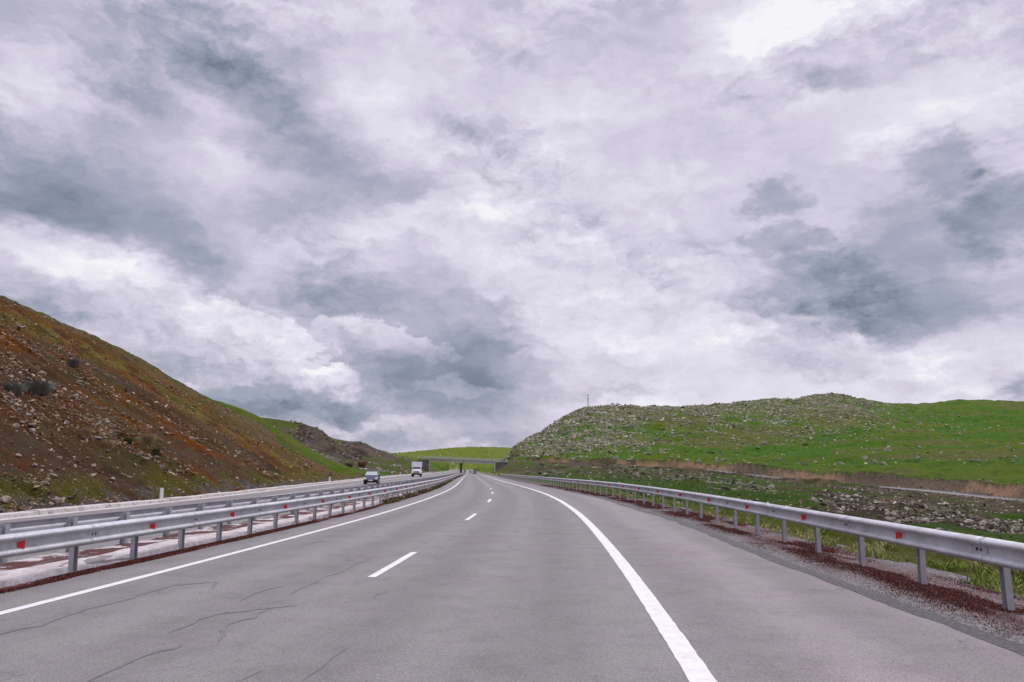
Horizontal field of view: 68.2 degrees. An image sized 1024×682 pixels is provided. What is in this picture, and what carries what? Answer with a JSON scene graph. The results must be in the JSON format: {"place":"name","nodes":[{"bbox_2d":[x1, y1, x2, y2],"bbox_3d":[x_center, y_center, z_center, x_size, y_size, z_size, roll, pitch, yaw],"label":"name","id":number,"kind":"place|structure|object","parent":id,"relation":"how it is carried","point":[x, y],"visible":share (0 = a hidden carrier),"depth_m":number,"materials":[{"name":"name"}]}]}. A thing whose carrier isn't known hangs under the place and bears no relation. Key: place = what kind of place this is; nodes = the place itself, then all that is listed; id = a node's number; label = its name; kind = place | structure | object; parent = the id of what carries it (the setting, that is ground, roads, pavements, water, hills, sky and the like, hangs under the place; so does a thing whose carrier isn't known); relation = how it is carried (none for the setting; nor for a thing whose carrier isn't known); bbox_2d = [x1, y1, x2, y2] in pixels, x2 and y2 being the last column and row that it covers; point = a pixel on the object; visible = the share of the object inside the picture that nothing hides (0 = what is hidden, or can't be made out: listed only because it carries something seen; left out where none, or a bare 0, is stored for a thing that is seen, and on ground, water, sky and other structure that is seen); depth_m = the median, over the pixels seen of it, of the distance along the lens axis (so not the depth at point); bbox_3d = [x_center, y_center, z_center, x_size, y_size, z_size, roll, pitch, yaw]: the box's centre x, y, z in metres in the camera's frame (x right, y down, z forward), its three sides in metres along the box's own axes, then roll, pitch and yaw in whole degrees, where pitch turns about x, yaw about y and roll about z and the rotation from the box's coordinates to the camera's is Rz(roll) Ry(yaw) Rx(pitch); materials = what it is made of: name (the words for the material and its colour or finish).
{"place":"outdoors","nodes":[
{"label":"outdoors","id":0,"kind":"place"},
{"bbox_2d":[0,484,431,587],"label":"median strip","id":1,"kind":"object","parent":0,"point":[16,572],"visible":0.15,"depth_m":14.14,"materials":[{"name":"concrete"}]},
{"bbox_2d":[0,472,462,562],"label":"guardrail","id":2,"kind":"object","parent":1,"relation":"on","point":[28,526],"visible":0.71,"depth_m":16.82,"materials":[{"name":"metal"}]},
{"bbox_2d":[0,473,464,572],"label":"guardrail","id":3,"kind":"object","parent":1,"relation":"on","point":[72,538],"visible":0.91,"depth_m":13.97,"materials":[{"name":"metal"}]},
{"bbox_2d":[0,469,463,561],"bbox_3d":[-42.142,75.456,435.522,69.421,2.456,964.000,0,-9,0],"label":"opposite road","id":4,"kind":"structure","parent":0,"point":[255,495],"depth_m":42.37,"materials":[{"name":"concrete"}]},
{"bbox_2d":[0,472,436,518],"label":"kerb","id":5,"kind":"structure","parent":4,"relation":"on","point":[58,510],"depth_m":44.66,"materials":[{"name":"concrete"}]},
{"bbox_2d":[159,488,163,498],"bbox_3d":[-22.502,9.843,48.543,0.200,0.820,0.100,0,-9,0],"label":"marker post","id":6,"kind":"object","parent":5,"relation":"on","point":[161,493],"visible":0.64,"depth_m":48.51,"materials":[{"name":"white plastic"}]},
{"bbox_2d":[0,470,449,519],"bbox_3d":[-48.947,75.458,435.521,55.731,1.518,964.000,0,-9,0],"label":"gutter","id":7,"kind":"object","parent":4,"relation":"on","point":[169,502],"visible":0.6,"depth_m":45.96,"materials":[{"name":"concrete"}]},
{"bbox_2d":[363,471,379,483],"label":"car","id":8,"kind":"object","parent":4,"relation":"on","point":[371,476],"visible":0.98,"depth_m":92.39,"materials":[{"name":"blue paint"}]},
{"bbox_2d":[410,462,421,476],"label":"lorry","id":9,"kind":"object","parent":4,"relation":"on","point":[416,467],"visible":1,"depth_m":185.54,"materials":[{"name":"white paint"}]},
{"bbox_2d":[0,472,465,589],"bbox_3d":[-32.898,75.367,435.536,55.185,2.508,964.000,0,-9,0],"label":"median verge","id":10,"kind":"structure","parent":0,"point":[14,586],"depth_m":11.86,"materials":[{"name":"brown soil"}]},
{"bbox_2d":[0,486,442,593],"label":"median stonecrop","id":11,"kind":"object","parent":10,"relation":"on","point":[52,579],"visible":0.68,"depth_m":13.70,"materials":[{"name":"red plant"}]},
{"bbox_2d":[382,475,462,503],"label":"median weeds","id":12,"kind":"object","parent":10,"relation":"on","point":[390,500],"visible":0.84,"depth_m":41.07,"materials":[{"name":"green plant"}]},
{"bbox_2d":[0,470,1023,681],"bbox_3d":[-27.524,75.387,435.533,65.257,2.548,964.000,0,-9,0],"label":"road","id":13,"kind":"structure","parent":0,"point":[509,582],"depth_m":8.42,"materials":[{"name":"grey asphalt"}]},
{"bbox_2d":[2,582,208,633],"bbox_3d":[-4.709,3.113,8.987,0.443,0.001,3.529,-2,-10,12],"label":"crack sealing","id":14,"kind":"object","parent":13,"relation":"on","point":[133,596],"visible":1,"depth_m":8.69,"materials":[{"name":"grey asphalt"}]},
{"bbox_2d":[87,643,182,681],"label":"crack sealing","id":15,"kind":"object","parent":13,"relation":"on","point":[127,662],"visible":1,"depth_m":6.28,"materials":[{"name":"grey asphalt"}]},
{"bbox_2d":[169,605,296,632],"bbox_3d":[-3.100,2.982,8.197,0.409,0.001,1.700,-5,-11,29],"label":"crack sealing","id":16,"kind":"object","parent":13,"relation":"on","point":[194,621],"visible":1,"depth_m":8.34,"materials":[{"name":"grey asphalt"}]},
{"bbox_2d":[0,471,467,614],"bbox_3d":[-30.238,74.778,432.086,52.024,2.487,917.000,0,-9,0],"label":"edge line","id":17,"kind":"object","parent":13,"relation":"on","point":[83,591],"visible":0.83,"depth_m":11.79,"materials":[{"name":"paint"}]},
{"bbox_2d":[218,609,268,640],"bbox_3d":[-2.828,2.916,7.801,0.234,0.001,1.621,0,-9,0],"label":"crack sealing","id":18,"kind":"object","parent":13,"relation":"on","point":[223,629],"visible":1,"depth_m":7.81,"materials":[{"name":"grey asphalt"}]},
{"bbox_2d":[290,577,323,594],"bbox_3d":[-2.791,3.337,10.332,0.112,0.001,1.544,-1,-9,3],"label":"crack sealing","id":19,"kind":"object","parent":13,"relation":"on","point":[310,583],"visible":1,"depth_m":10.39,"materials":[{"name":"grey asphalt"}]},
{"bbox_2d":[303,648,345,680],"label":"crack sealing","id":20,"kind":"object","parent":13,"relation":"on","point":[324,664],"visible":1,"depth_m":6.22,"materials":[{"name":"grey asphalt"}]},
{"bbox_2d":[328,558,370,575],"bbox_3d":[-2.626,3.659,12.263,0.141,0.001,2.275,-1,-9,4],"label":"crack sealing","id":21,"kind":"object","parent":13,"relation":"on","point":[350,566],"visible":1,"depth_m":12.27,"materials":[{"name":"grey asphalt"}]},
{"bbox_2d":[368,552,416,576],"bbox_3d":[-1.954,3.732,12.710,0.133,0.001,3.315,-1,-9,4],"label":"lane marking","id":22,"kind":"object","parent":13,"relation":"on","point":[386,568],"visible":1,"depth_m":12.38,"materials":[{"name":"paint"}]},
{"bbox_2d":[487,476,717,681],"bbox_3d":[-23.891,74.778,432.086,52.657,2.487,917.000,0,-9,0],"label":"edge line","id":23,"kind":"object","parent":13,"relation":"on","point":[692,664],"visible":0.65,"depth_m":8.06,"materials":[{"name":"paint"}]},
{"bbox_2d":[0,296,1023,589],"bbox_3d":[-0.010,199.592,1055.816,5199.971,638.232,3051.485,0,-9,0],"label":"ground","id":24,"kind":"structure","parent":0,"point":[998,424],"depth_m":144.04,"materials":[{"name":"green plant"}]},
{"bbox_2d":[0,495,11,502],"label":"boulder","id":25,"kind":"object","parent":24,"relation":"on","point":[5,499],"visible":1,"depth_m":37.35,"materials":[{"name":"beige stone"}]},
{"bbox_2d":[0,379,31,394],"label":"bush","id":26,"kind":"object","parent":24,"relation":"on","point":[15,388],"visible":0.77,"depth_m":59.15,"materials":[{"name":"grey plant"}]},
{"bbox_2d":[11,377,56,394],"bbox_3d":[-39.295,3.706,62.806,3.685,1.493,3.826,0,-9,0],"label":"bush","id":27,"kind":"object","parent":24,"relation":"on","point":[41,388],"visible":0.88,"depth_m":62.26,"materials":[{"name":"grey plant"}]},
{"bbox_2d":[29,365,39,372],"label":"dry grass clump","id":28,"kind":"object","parent":24,"relation":"on","point":[33,369],"visible":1,"depth_m":68.85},
{"bbox_2d":[54,497,62,504],"bbox_3d":[-24.450,8.636,40.687,0.608,0.428,0.364,5,7,16],"label":"boulder","id":29,"kind":"object","parent":24,"relation":"on","point":[57,500],"visible":0.98,"depth_m":40.57,"materials":[{"name":"beige stone"}]},
{"bbox_2d":[66,358,81,366],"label":"bush","id":30,"kind":"object","parent":24,"relation":"on","point":[74,362],"visible":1,"depth_m":83.46,"materials":[{"name":"grey plant"}]},
{"bbox_2d":[79,427,95,438],"bbox_3d":[-32.785,7.040,58.252,1.409,0.996,1.381,0,-9,0],"label":"dry grass clump","id":31,"kind":"object","parent":24,"relation":"on","point":[86,433],"visible":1,"depth_m":58.01,"materials":[{"name":"beige plant"}]},
{"bbox_2d":[98,439,115,450],"bbox_3d":[-31.481,8.086,58.828,1.544,0.899,1.627,0,-9,0],"label":"dry grass clump","id":32,"kind":"object","parent":24,"relation":"on","point":[108,445],"visible":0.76,"depth_m":58.53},
{"bbox_2d":[122,438,133,443],"bbox_3d":[-32.123,8.343,63.285,1.116,0.600,1.129,0,-9,0],"label":"bush","id":33,"kind":"object","parent":24,"relation":"on","point":[128,441],"visible":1,"depth_m":63.11,"materials":[{"name":"green plant"}]},
{"bbox_2d":[137,432,158,444],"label":"dry grass clump","id":34,"kind":"object","parent":24,"relation":"on","point":[147,439],"visible":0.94,"depth_m":66.31,"materials":[{"name":"beige plant"}]},
{"bbox_2d":[151,448,162,454],"bbox_3d":[-30.059,9.300,63.860,1.142,0.600,1.180,0,-9,0],"label":"bush","id":35,"kind":"object","parent":24,"relation":"on","point":[155,451],"visible":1,"depth_m":63.67,"materials":[{"name":"green plant"}]},
{"bbox_2d":[0,295,341,510],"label":"slope pebbles","id":36,"kind":"object","parent":24,"relation":"on","point":[102,419],"visible":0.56,"depth_m":67.31,"materials":[{"name":"stone"}]},
{"bbox_2d":[0,297,346,512],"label":"slope stones","id":37,"kind":"object","parent":24,"relation":"on","point":[84,379],"visible":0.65,"depth_m":70.01,"materials":[{"name":"stone"}]},
{"bbox_2d":[1,308,363,508],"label":"slope grass","id":38,"kind":"structure","parent":24,"relation":"on","point":[119,470],"depth_m":52.88,"materials":[{"name":"green plant"}]},
{"bbox_2d":[273,420,402,472],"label":"quarry stones","id":39,"kind":"object","parent":24,"relation":"on","point":[352,457],"visible":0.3,"depth_m":269.68,"materials":[{"name":"stone"}]},
{"bbox_2d":[344,462,356,466],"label":"bush","id":40,"kind":"object","parent":24,"relation":"on","point":[349,464],"visible":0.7,"depth_m":212.02,"materials":[{"name":"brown plant"}]},
{"bbox_2d":[355,461,366,466],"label":"bush","id":41,"kind":"object","parent":24,"relation":"on","point":[359,464],"visible":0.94,"depth_m":231.26,"materials":[{"name":"brown plant"}]},
{"bbox_2d":[395,446,510,467],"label":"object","id":42,"kind":"object","parent":24,"relation":"on","point":[454,452],"visible":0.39,"depth_m":1160.75,"materials":[{"name":"green plant"}]},
{"bbox_2d":[417,456,515,472],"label":"overpass","id":43,"kind":"object","parent":24,"relation":"on","point":[498,464],"visible":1,"depth_m":382.61,"materials":[{"name":"concrete"}]},
{"bbox_2d":[525,461,774,492],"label":"mound stones","id":44,"kind":"object","parent":24,"relation":"on","point":[670,477],"visible":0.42,"depth_m":167.06,"materials":[{"name":"grey stone"}]},
{"bbox_2d":[720,485,730,489],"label":"boulder","id":45,"kind":"object","parent":24,"relation":"on","point":[725,487],"visible":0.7,"depth_m":104.56,"materials":[{"name":"grey stone"}]},
{"bbox_2d":[503,392,1023,469],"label":"hill stones","id":46,"kind":"object","parent":24,"relation":"on","point":[702,410],"visible":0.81,"depth_m":534.61,"materials":[{"name":"grey stone"}]},
{"bbox_2d":[548,455,1023,503],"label":"bank stones","id":47,"kind":"object","parent":24,"relation":"on","point":[991,494],"visible":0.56,"depth_m":222.69,"materials":[{"name":"grey stone"}]},
{"bbox_2d":[553,465,1023,537],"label":"valley rubble","id":48,"kind":"object","parent":24,"relation":"on","point":[908,518],"visible":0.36,"depth_m":80.00,"materials":[{"name":"grey stone"}]},
{"bbox_2d":[557,471,1023,523],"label":"valley grass","id":49,"kind":"structure","parent":24,"relation":"on","point":[646,495],"depth_m":89.54,"materials":[{"name":"green plant"}]},
{"bbox_2d":[884,517,895,520],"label":"boulder","id":50,"kind":"object","parent":24,"relation":"on","point":[890,519],"visible":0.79,"depth_m":65.57,"materials":[{"name":"beige stone"}]},
{"bbox_2d":[920,518,929,522],"bbox_3d":[32.438,14.184,59.361,0.798,0.614,0.462,-6,14,-7],"label":"boulder","id":51,"kind":"object","parent":24,"relation":"on","point":[924,520],"visible":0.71,"depth_m":59.26,"materials":[{"name":"white stone"}]},
{"bbox_2d":[964,519,973,522],"bbox_3d":[35.070,13.939,58.147,0.888,0.428,0.693,-19,2,-15],"label":"boulder","id":52,"kind":"object","parent":24,"relation":"on","point":[969,520],"visible":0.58,"depth_m":58.00,"materials":[{"name":"white stone"}]},
{"bbox_2d":[969,459,981,461],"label":"boulder","id":53,"kind":"object","parent":24,"relation":"on","point":[975,460],"visible":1,"depth_m":292.80,"materials":[{"name":"grey stone"}]},
{"bbox_2d":[0,0,1023,452],"label":"sky","id":54,"kind":"structure","parent":0,"point":[391,226],"materials":[{"name":"grey"}]},
{"bbox_2d":[476,470,1023,644],"bbox_3d":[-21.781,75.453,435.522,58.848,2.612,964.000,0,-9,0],"label":"gravel shoulder","id":55,"kind":"object","parent":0,"point":[910,569],"visible":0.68,"depth_m":11.82},
{"bbox_2d":[500,474,1023,610],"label":"guardrail","id":56,"kind":"object","parent":55,"relation":"on","point":[1005,556],"visible":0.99,"depth_m":12.33,"materials":[{"name":"metal"}]},
{"bbox_2d":[513,480,1023,655],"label":"asphalt edge","id":57,"kind":"object","parent":55,"relation":"on","point":[1018,648],"visible":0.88,"depth_m":9.55,"materials":[{"name":"grey asphalt"}]},
{"bbox_2d":[542,485,1023,637],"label":"verge stonecrop","id":58,"kind":"object","parent":55,"relation":"on","point":[948,594],"visible":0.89,"depth_m":11.64,"materials":[{"name":"red plant"}]},
{"bbox_2d":[562,484,1023,598],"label":"verge grass","id":59,"kind":"structure","parent":0,"point":[991,581],"depth_m":14.65,"materials":[{"name":"green plant"}]},
{"bbox_2d":[714,470,1023,499],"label":"side road","id":60,"kind":"structure","parent":0,"point":[921,489],"depth_m":208.28,"materials":[{"name":"brown soil"}]},
{"bbox_2d":[713,470,1020,500],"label":"side road kerb","id":61,"kind":"structure","parent":60,"relation":"on","point":[924,490],"depth_m":204.89,"materials":[{"name":"concrete"}]}
]}

